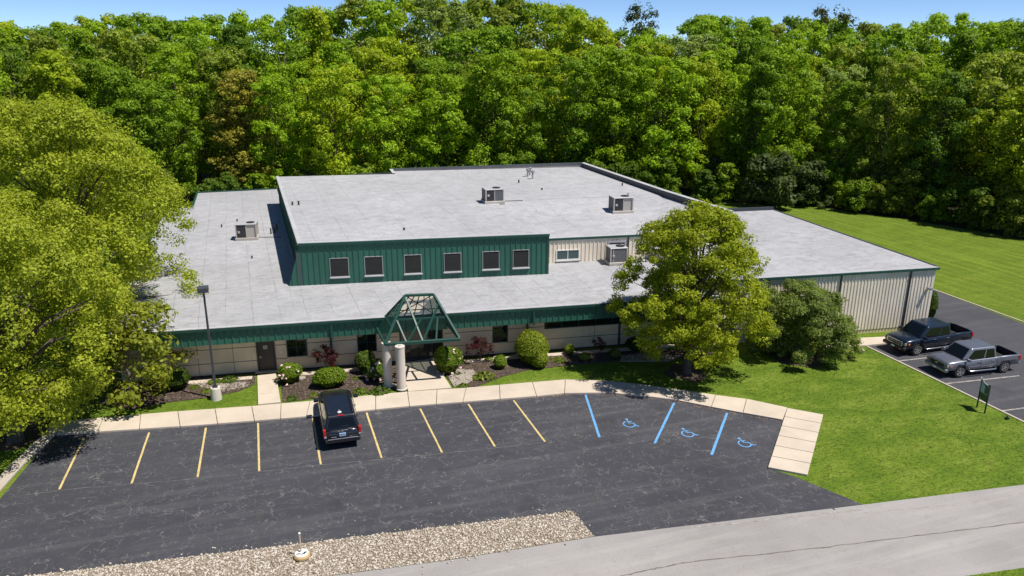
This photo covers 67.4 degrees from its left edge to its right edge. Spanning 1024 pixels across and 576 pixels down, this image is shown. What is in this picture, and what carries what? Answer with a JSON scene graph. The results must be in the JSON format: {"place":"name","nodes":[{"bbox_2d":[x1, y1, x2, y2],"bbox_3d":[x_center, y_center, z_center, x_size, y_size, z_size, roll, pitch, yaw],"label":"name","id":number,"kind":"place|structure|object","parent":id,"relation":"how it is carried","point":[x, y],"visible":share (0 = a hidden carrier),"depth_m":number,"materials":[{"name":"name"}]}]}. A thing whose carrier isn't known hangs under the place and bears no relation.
{"place":"outdoors","nodes":[
{"label":"outdoors","id":0,"kind":"place"},
{"bbox_2d":[56,337,886,475],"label":"pavement","id":1,"kind":"structure","parent":0,"point":[427,383],"depth_m":42.56,"materials":[{"name":"concrete"}]},
{"bbox_2d":[0,54,1023,575],"bbox_3d":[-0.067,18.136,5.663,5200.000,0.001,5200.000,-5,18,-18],"label":"ground","id":2,"kind":"structure","parent":0,"point":[820,466],"depth_m":42.14,"materials":[{"name":"green plant"}]},
{"bbox_2d":[0,421,62,491],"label":"kerb","id":3,"kind":"structure","parent":2,"relation":"on","point":[9,473],"depth_m":36.92,"materials":[{"name":"concrete"}]},
{"bbox_2d":[0,95,208,370],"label":"shade tree","id":4,"kind":"object","parent":2,"relation":"on","point":[116,161],"visible":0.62,"depth_m":43.66,"materials":[{"name":"green plant"}]},
{"bbox_2d":[31,511,592,575],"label":"gravel strip","id":5,"kind":"object","parent":2,"relation":"on","point":[295,549],"visible":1,"depth_m":30.32,"materials":[{"name":"beige gravel"}]},
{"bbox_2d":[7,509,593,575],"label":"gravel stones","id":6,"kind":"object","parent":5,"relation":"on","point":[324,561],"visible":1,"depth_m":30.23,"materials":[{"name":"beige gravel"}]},
{"bbox_2d":[99,346,718,409],"bbox_3d":[-4.234,5.235,46.872,38.451,0.034,4.456,-3,18,-11],"label":"mulch bed","id":7,"kind":"object","parent":2,"relation":"on","point":[578,359],"visible":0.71,"depth_m":46.20,"materials":[{"name":"brown wood"}]},
{"bbox_2d":[50,291,197,410],"bbox_3d":[-21.355,3.279,42.430,6.972,6.621,6.686,-5,18,-18],"label":"understorey tree","id":8,"kind":"object","parent":7,"relation":"on","point":[147,343],"visible":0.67,"depth_m":41.65,"materials":[{"name":"green plant"}]},
{"bbox_2d":[189,353,681,390],"bbox_3d":[-3.847,5.350,46.481,30.623,0.048,3.092,-3,18,-9],"label":"rock bed","id":9,"kind":"object","parent":7,"relation":"on","point":[468,374],"visible":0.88,"depth_m":46.84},
{"bbox_2d":[431,345,462,374],"bbox_3d":[-3.959,4.308,46.755,1.924,1.910,1.833,-5,18,-18],"label":"clipped shrub","id":10,"kind":"object","parent":7,"relation":"on","point":[447,359],"visible":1,"depth_m":46.25,"materials":[{"name":"green plant"}]},
{"bbox_2d":[514,329,549,367],"bbox_3d":[1.263,3.735,48.062,2.292,2.263,2.525,-5,18,-18],"label":"clipped shrub","id":11,"kind":"object","parent":7,"relation":"on","point":[531,347],"visible":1,"depth_m":47.37,"materials":[{"name":"green plant"}]},
{"bbox_2d":[0,343,823,450],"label":"mulch ring","id":12,"kind":"object","parent":2,"relation":"on","point":[675,371],"visible":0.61,"depth_m":46.62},
{"bbox_2d":[0,185,142,443],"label":"shade tree","id":13,"kind":"object","parent":12,"relation":"on","point":[61,393],"visible":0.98,"depth_m":36.10,"materials":[{"name":"green plant"}]},
{"bbox_2d":[605,198,781,373],"bbox_3d":[10.779,0.199,45.606,10.457,10.812,9.825,5,18,14],"label":"maple tree","id":14,"kind":"object","parent":12,"relation":"on","point":[685,324],"visible":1,"depth_m":43.58,"materials":[{"name":"green plant"}]},
{"bbox_2d":[744,278,864,370],"bbox_3d":[18.736,2.245,49.259,7.279,5.228,6.948,-16,23,-42],"label":"crabapple tree","id":15,"kind":"object","parent":12,"relation":"on","point":[806,319],"visible":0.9,"depth_m":48.02,"materials":[{"name":"green plant"}]},
{"bbox_2d":[0,394,862,575],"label":"parking lot","id":16,"kind":"structure","parent":2,"relation":"on","point":[603,464],"depth_m":35.38,"materials":[{"name":"black asphalt"}]},
{"bbox_2d":[313,389,360,443],"bbox_3d":[-9.110,6.375,40.154,2.332,1.806,5.385,-5,18,-16],"label":"parked suv","id":17,"kind":"object","parent":16,"relation":"on","point":[339,420],"visible":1,"depth_m":38.07,"materials":[{"name":"black paint"}]},
{"bbox_2d":[108,162,939,390],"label":"office building","id":18,"kind":"structure","parent":2,"relation":"on","point":[400,267],"depth_m":53.45,"materials":[{"name":"green metal"}]},
{"bbox_2d":[399,329,442,359],"bbox_3d":[-5.721,3.414,48.468,2.718,2.290,0.140,-3,18,-11],"label":"entrance door","id":19,"kind":"structure","parent":18,"relation":"in","point":[415,351],"depth_m":48.58,"materials":[{"name":"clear glass"}]},
{"bbox_2d":[869,290,1023,420],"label":"side drive","id":20,"kind":"structure","parent":2,"relation":"on","point":[1006,394],"depth_m":50.20,"materials":[{"name":"asphalt"}]},
{"bbox_2d":[883,317,973,355],"bbox_3d":[27.702,3.095,51.003,5.846,1.862,2.411,-5,18,-17],"label":"pickup truck","id":21,"kind":"object","parent":20,"relation":"on","point":[915,336],"visible":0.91,"depth_m":50.21,"materials":[{"name":"blue paint"}]},
{"bbox_2d":[925,339,1021,377],"bbox_3d":[28.550,4.240,47.505,5.547,1.767,2.288,-4,18,-13],"label":"pickup truck","id":22,"kind":"object","parent":20,"relation":"on","point":[959,358],"visible":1,"depth_m":46.80,"materials":[{"name":"grey paint"}]},
{"bbox_2d":[0,0,1023,54],"label":"sky","id":23,"kind":"structure","parent":0,"point":[672,13],"materials":[{"name":"blue"}]},
{"bbox_2d":[2,117,1023,239],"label":"forest floor","id":24,"kind":"structure","parent":0,"point":[684,191],"depth_m":99.53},
{"bbox_2d":[0,27,35,174],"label":"forest tree","id":25,"kind":"object","parent":24,"relation":"on","point":[14,34],"visible":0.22,"depth_m":100.15,"materials":[{"name":"green plant"}]},
{"bbox_2d":[0,40,38,134],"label":"forest tree","id":26,"kind":"object","parent":24,"relation":"on","point":[20,57],"visible":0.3,"depth_m":93.10,"materials":[{"name":"green plant"}]},
{"bbox_2d":[13,34,100,195],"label":"forest tree","id":27,"kind":"object","parent":24,"relation":"on","point":[42,43],"visible":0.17,"depth_m":86.10,"materials":[{"name":"green plant"}]},
{"bbox_2d":[16,49,108,204],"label":"forest tree","id":28,"kind":"object","parent":24,"relation":"on","point":[56,61],"visible":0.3,"depth_m":83.48,"materials":[{"name":"green plant"}]},
{"bbox_2d":[27,26,112,159],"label":"forest tree","id":29,"kind":"object","parent":24,"relation":"on","point":[76,41],"visible":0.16,"depth_m":93.68,"materials":[{"name":"green plant"}]},
{"bbox_2d":[49,18,118,99],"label":"forest tree","id":30,"kind":"object","parent":24,"relation":"on","point":[91,26],"visible":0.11,"depth_m":102.18,"materials":[{"name":"green plant"}]},
{"bbox_2d":[69,57,163,175],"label":"forest tree","id":31,"kind":"object","parent":24,"relation":"on","point":[85,78],"visible":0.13,"depth_m":92.25,"materials":[{"name":"green plant"}]},
{"bbox_2d":[91,66,170,198],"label":"forest tree","id":32,"kind":"object","parent":24,"relation":"on","point":[114,79],"visible":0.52,"depth_m":87.88,"materials":[{"name":"green plant"}]},
{"bbox_2d":[91,27,184,169],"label":"forest tree","id":33,"kind":"object","parent":24,"relation":"on","point":[112,40],"visible":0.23,"depth_m":96.79,"materials":[{"name":"green plant"}]},
{"bbox_2d":[106,13,184,153],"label":"forest tree","id":34,"kind":"object","parent":24,"relation":"on","point":[150,24],"visible":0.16,"depth_m":104.15,"materials":[{"name":"green plant"}]},
{"bbox_2d":[113,78,203,195],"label":"forest tree","id":35,"kind":"object","parent":24,"relation":"on","point":[160,96],"visible":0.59,"depth_m":89.61,"materials":[{"name":"green plant"}]},
{"bbox_2d":[144,42,213,201],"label":"forest tree","id":36,"kind":"object","parent":24,"relation":"on","point":[174,56],"visible":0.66,"depth_m":93.97,"materials":[{"name":"green plant"}]},
{"bbox_2d":[147,32,228,183],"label":"forest tree","id":37,"kind":"object","parent":24,"relation":"on","point":[194,41],"visible":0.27,"depth_m":102.51,"materials":[{"name":"green plant"}]},
{"bbox_2d":[151,13,226,146],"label":"forest tree","id":38,"kind":"object","parent":24,"relation":"on","point":[210,19],"visible":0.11,"depth_m":115.05,"materials":[{"name":"green plant"}]},
{"bbox_2d":[171,21,259,173],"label":"forest tree","id":39,"kind":"object","parent":24,"relation":"on","point":[194,28],"visible":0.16,"depth_m":108.89,"materials":[{"name":"green plant"}]},
{"bbox_2d":[182,45,257,188],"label":"forest tree","id":40,"kind":"object","parent":24,"relation":"on","point":[211,59],"visible":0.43,"depth_m":96.27,"materials":[{"name":"green plant"}]},
{"bbox_2d":[204,68,276,189],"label":"forest tree","id":41,"kind":"object","parent":24,"relation":"on","point":[246,77],"visible":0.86,"depth_m":93.84,"materials":[{"name":"green plant"}]},
{"bbox_2d":[200,22,287,175],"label":"forest tree","id":42,"kind":"object","parent":24,"relation":"on","point":[235,35],"visible":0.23,"depth_m":101.88,"materials":[{"name":"green plant"}]},
{"bbox_2d":[226,8,302,168],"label":"forest tree","id":43,"kind":"object","parent":24,"relation":"on","point":[242,18],"visible":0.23,"depth_m":110.57,"materials":[{"name":"green plant"}]},
{"bbox_2d":[236,74,304,190],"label":"forest tree","id":44,"kind":"object","parent":24,"relation":"on","point":[265,84],"visible":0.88,"depth_m":93.88,"materials":[{"name":"green plant"}]},
{"bbox_2d":[241,19,329,173],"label":"forest tree","id":45,"kind":"object","parent":24,"relation":"on","point":[271,36],"visible":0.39,"depth_m":105.39,"materials":[{"name":"green plant"}]},
{"bbox_2d":[256,61,317,175],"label":"forest tree","id":46,"kind":"object","parent":24,"relation":"on","point":[282,72],"visible":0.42,"depth_m":98.35,"materials":[{"name":"green plant"}]},
{"bbox_2d":[291,5,352,148],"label":"forest tree","id":47,"kind":"object","parent":24,"relation":"on","point":[314,21],"visible":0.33,"depth_m":114.40,"materials":[{"name":"green plant"}]},
{"bbox_2d":[297,62,354,175],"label":"forest tree","id":48,"kind":"object","parent":24,"relation":"on","point":[304,131],"visible":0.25,"depth_m":101.70,"materials":[{"name":"green plant"}]},
{"bbox_2d":[297,65,366,175],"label":"forest tree","id":49,"kind":"object","parent":24,"relation":"on","point":[339,165],"visible":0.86,"depth_m":92.31,"materials":[{"name":"green plant"}]},
{"bbox_2d":[305,41,367,175],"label":"forest tree","id":50,"kind":"object","parent":24,"relation":"on","point":[331,50],"visible":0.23,"depth_m":105.67,"materials":[{"name":"green plant"}]},
{"bbox_2d":[312,0,404,163],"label":"forest tree","id":51,"kind":"object","parent":24,"relation":"on","point":[345,11],"visible":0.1,"depth_m":124.07,"materials":[{"name":"green plant"}]},
{"bbox_2d":[331,46,419,171],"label":"forest tree","id":52,"kind":"object","parent":24,"relation":"on","point":[375,56],"visible":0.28,"depth_m":101.95,"materials":[{"name":"green plant"}]},
{"bbox_2d":[336,74,435,172],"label":"forest tree","id":53,"kind":"object","parent":24,"relation":"on","point":[387,152],"visible":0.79,"depth_m":94.21,"materials":[{"name":"green plant"}]},
{"bbox_2d":[352,0,422,152],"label":"forest tree","id":54,"kind":"object","parent":24,"relation":"on","point":[376,11],"visible":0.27,"depth_m":114.48,"materials":[{"name":"green plant"}]},
{"bbox_2d":[355,36,423,170],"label":"forest tree","id":55,"kind":"object","parent":24,"relation":"on","point":[395,44],"visible":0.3,"depth_m":107.29,"materials":[{"name":"green plant"}]},
{"bbox_2d":[388,0,462,149],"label":"forest tree","id":56,"kind":"object","parent":24,"relation":"on","point":[410,7],"visible":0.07,"depth_m":123.16,"materials":[{"name":"green plant"}]},
{"bbox_2d":[396,73,480,167],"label":"forest tree","id":57,"kind":"object","parent":24,"relation":"on","point":[434,104],"visible":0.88,"depth_m":96.33,"materials":[{"name":"green plant"}]},
{"bbox_2d":[393,0,484,159],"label":"forest tree","id":58,"kind":"object","parent":24,"relation":"on","point":[434,14],"visible":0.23,"depth_m":113.75,"materials":[{"name":"green plant"}]},
{"bbox_2d":[408,57,474,165],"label":"forest tree","id":59,"kind":"object","parent":24,"relation":"on","point":[452,67],"visible":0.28,"depth_m":103.17,"materials":[{"name":"green plant"}]},
{"bbox_2d":[415,29,513,162],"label":"forest tree","id":60,"kind":"object","parent":24,"relation":"on","point":[458,42],"visible":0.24,"depth_m":108.27,"materials":[{"name":"green plant"}]},
{"bbox_2d":[452,51,530,165],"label":"forest tree","id":61,"kind":"object","parent":24,"relation":"on","point":[480,153],"visible":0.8,"depth_m":96.23,"materials":[{"name":"green plant"}]},
{"bbox_2d":[472,24,526,149],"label":"forest tree","id":62,"kind":"object","parent":24,"relation":"on","point":[503,34],"visible":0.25,"depth_m":109.49,"materials":[{"name":"green plant"}]},
{"bbox_2d":[467,0,546,125],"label":"forest tree","id":63,"kind":"object","parent":24,"relation":"on","point":[494,13],"visible":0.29,"depth_m":114.85,"materials":[{"name":"green plant"}]},
{"bbox_2d":[467,73,551,164],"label":"forest tree","id":64,"kind":"object","parent":24,"relation":"on","point":[533,137],"visible":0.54,"depth_m":97.52,"materials":[{"name":"green plant"}]},
{"bbox_2d":[488,48,579,163],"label":"forest tree","id":65,"kind":"object","parent":24,"relation":"on","point":[543,60],"visible":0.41,"depth_m":103.42,"materials":[{"name":"green plant"}]},
{"bbox_2d":[508,2,580,144],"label":"forest tree","id":66,"kind":"object","parent":24,"relation":"on","point":[555,22],"visible":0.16,"depth_m":124.06,"materials":[{"name":"green plant"}]},
{"bbox_2d":[508,0,594,104],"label":"forest tree","id":67,"kind":"object","parent":24,"relation":"on","point":[541,12],"visible":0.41,"depth_m":117.42,"materials":[{"name":"green plant"}]},
{"bbox_2d":[532,50,614,163],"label":"forest tree","id":68,"kind":"object","parent":24,"relation":"on","point":[571,142],"visible":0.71,"depth_m":98.56,"materials":[{"name":"green plant"}]},
{"bbox_2d":[555,13,620,156],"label":"forest tree","id":69,"kind":"object","parent":24,"relation":"on","point":[599,28],"visible":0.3,"depth_m":116.91,"materials":[{"name":"green plant"}]},
{"bbox_2d":[579,47,655,176],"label":"forest tree","id":70,"kind":"object","parent":24,"relation":"on","point":[612,104],"visible":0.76,"depth_m":98.81,"materials":[{"name":"green plant"}]},
{"bbox_2d":[586,52,655,163],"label":"forest tree","id":71,"kind":"object","parent":24,"relation":"on","point":[639,59],"visible":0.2,"depth_m":105.14,"materials":[{"name":"green plant"}]},
{"bbox_2d":[613,55,708,185],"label":"forest tree","id":72,"kind":"object","parent":24,"relation":"on","point":[661,135],"visible":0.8,"depth_m":98.64,"materials":[{"name":"green plant"}]},
{"bbox_2d":[644,33,740,180],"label":"forest tree","id":73,"kind":"object","parent":24,"relation":"on","point":[684,48],"visible":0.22,"depth_m":109.30,"materials":[{"name":"green plant"}]},
{"bbox_2d":[664,56,735,192],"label":"forest tree","id":74,"kind":"object","parent":24,"relation":"on","point":[708,69],"visible":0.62,"depth_m":101.93,"materials":[{"name":"green plant"}]},
{"bbox_2d":[678,14,743,166],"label":"forest tree","id":75,"kind":"object","parent":24,"relation":"on","point":[696,25],"visible":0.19,"depth_m":116.26,"materials":[{"name":"green plant"}]},
{"bbox_2d":[663,48,763,182],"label":"forest tree","id":76,"kind":"object","parent":24,"relation":"on","point":[722,58],"visible":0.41,"depth_m":104.66,"materials":[{"name":"green plant"}]},
{"bbox_2d":[707,162,742,202],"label":"undergrowth bush","id":77,"kind":"object","parent":24,"relation":"on","point":[726,170],"visible":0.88,"depth_m":98.82,"materials":[{"name":"green plant"}]},
{"bbox_2d":[717,35,772,165],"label":"forest tree","id":78,"kind":"object","parent":24,"relation":"on","point":[746,44],"visible":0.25,"depth_m":111.33,"materials":[{"name":"green plant"}]},
{"bbox_2d":[717,48,793,185],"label":"forest tree","id":79,"kind":"object","parent":24,"relation":"on","point":[761,93],"visible":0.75,"depth_m":98.40,"materials":[{"name":"green plant"}]},
{"bbox_2d":[723,52,823,172],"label":"forest tree","id":80,"kind":"object","parent":24,"relation":"on","point":[779,114],"visible":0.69,"depth_m":97.47,"materials":[{"name":"green plant"}]},
{"bbox_2d":[747,43,812,171],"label":"forest tree","id":81,"kind":"object","parent":24,"relation":"on","point":[786,49],"visible":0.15,"depth_m":101.70,"materials":[{"name":"green plant"}]},
{"bbox_2d":[776,29,839,174],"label":"forest tree","id":82,"kind":"object","parent":24,"relation":"on","point":[813,42],"visible":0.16,"depth_m":109.06,"materials":[{"name":"green plant"}]},
{"bbox_2d":[795,64,872,190],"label":"forest tree","id":83,"kind":"object","parent":24,"relation":"on","point":[832,76],"visible":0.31,"depth_m":103.41,"materials":[{"name":"green plant"}]},
{"bbox_2d":[808,80,877,193],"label":"forest tree","id":84,"kind":"object","parent":24,"relation":"on","point":[845,111],"visible":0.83,"depth_m":96.31,"materials":[{"name":"green plant"}]},
{"bbox_2d":[811,42,875,179],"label":"forest tree","id":85,"kind":"object","parent":24,"relation":"on","point":[853,55],"visible":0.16,"depth_m":107.73,"materials":[{"name":"green plant"}]},
{"bbox_2d":[837,177,879,211],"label":"undergrowth bush","id":86,"kind":"object","parent":24,"relation":"on","point":[853,187],"visible":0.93,"depth_m":92.74,"materials":[{"name":"green plant"}]},
{"bbox_2d":[861,176,899,214],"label":"undergrowth bush","id":87,"kind":"object","parent":24,"relation":"on","point":[883,184],"visible":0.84,"depth_m":92.13,"materials":[{"name":"green plant"}]},
{"bbox_2d":[845,52,929,201],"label":"forest tree","id":88,"kind":"object","parent":24,"relation":"on","point":[913,63],"visible":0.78,"depth_m":93.80,"materials":[{"name":"green plant"}]},
{"bbox_2d":[851,25,927,176],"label":"forest tree","id":89,"kind":"object","parent":24,"relation":"on","point":[902,39],"visible":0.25,"depth_m":105.33,"materials":[{"name":"green plant"}]},
{"bbox_2d":[879,166,926,216],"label":"undergrowth bush","id":90,"kind":"object","parent":24,"relation":"on","point":[908,178],"visible":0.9,"depth_m":90.61,"materials":[{"name":"green plant"}]},
{"bbox_2d":[857,50,961,187],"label":"forest tree","id":91,"kind":"object","parent":24,"relation":"on","point":[921,77],"visible":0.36,"depth_m":96.57,"materials":[{"name":"green plant"}]},
{"bbox_2d":[913,189,953,221],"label":"undergrowth bush","id":92,"kind":"object","parent":24,"relation":"on","point":[929,200],"visible":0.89,"depth_m":88.28,"materials":[{"name":"green plant"}]},
{"bbox_2d":[905,12,979,163],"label":"forest tree","id":93,"kind":"object","parent":24,"relation":"on","point":[961,20],"visible":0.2,"depth_m":113.58,"materials":[{"name":"green plant"}]},
{"bbox_2d":[905,67,981,188],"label":"forest tree","id":94,"kind":"object","parent":24,"relation":"on","point":[965,73],"visible":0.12,"depth_m":96.40,"materials":[{"name":"green plant"}]},
{"bbox_2d":[905,68,987,208],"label":"forest tree","id":95,"kind":"object","parent":24,"relation":"on","point":[936,179],"visible":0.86,"depth_m":89.18,"materials":[{"name":"green plant"}]},
{"bbox_2d":[907,28,995,183],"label":"forest tree","id":96,"kind":"object","parent":24,"relation":"on","point":[965,43],"visible":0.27,"depth_m":97.82,"materials":[{"name":"green plant"}]},
{"bbox_2d":[941,177,1005,229],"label":"undergrowth bush","id":97,"kind":"object","parent":24,"relation":"on","point":[972,216],"visible":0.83,"depth_m":84.92,"materials":[{"name":"green plant"}]},
{"bbox_2d":[924,50,1023,189],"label":"forest tree","id":98,"kind":"object","parent":24,"relation":"on","point":[993,85],"visible":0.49,"depth_m":88.73,"materials":[{"name":"green plant"}]},
{"bbox_2d":[944,87,1023,224],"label":"forest tree","id":99,"kind":"object","parent":24,"relation":"on","point":[981,123],"visible":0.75,"depth_m":85.07,"materials":[{"name":"green plant"}]},
{"bbox_2d":[950,27,1023,196],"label":"forest tree","id":100,"kind":"object","parent":24,"relation":"on","point":[991,45],"visible":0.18,"depth_m":94.28,"materials":[{"name":"green plant"}]},
{"bbox_2d":[962,98,1023,230],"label":"forest tree","id":101,"kind":"object","parent":24,"relation":"on","point":[1008,124],"visible":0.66,"depth_m":82.43,"materials":[{"name":"green plant"}]},
{"bbox_2d":[978,184,1023,237],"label":"undergrowth bush","id":102,"kind":"object","parent":24,"relation":"on","point":[1011,221],"visible":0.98,"depth_m":81.95,"materials":[{"name":"green plant"}]},
{"bbox_2d":[333,485,1023,575],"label":"road","id":103,"kind":"structure","parent":0,"point":[968,533],"depth_m":30.63,"materials":[{"name":"grey asphalt"}]},
{"bbox_2d":[709,202,1023,322],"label":"back lawn","id":104,"kind":"structure","parent":0,"point":[983,269],"depth_m":76.56,"materials":[{"name":"green plant"}]},
{"bbox_2d":[736,151,815,207],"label":"undergrowth bush","id":105,"kind":"object","parent":104,"relation":"on","point":[752,189],"visible":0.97,"depth_m":95.02,"materials":[{"name":"green plant"}]},
{"bbox_2d":[795,160,833,208],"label":"undergrowth bush","id":106,"kind":"object","parent":104,"relation":"on","point":[818,167],"visible":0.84,"depth_m":95.63,"materials":[{"name":"green plant"}]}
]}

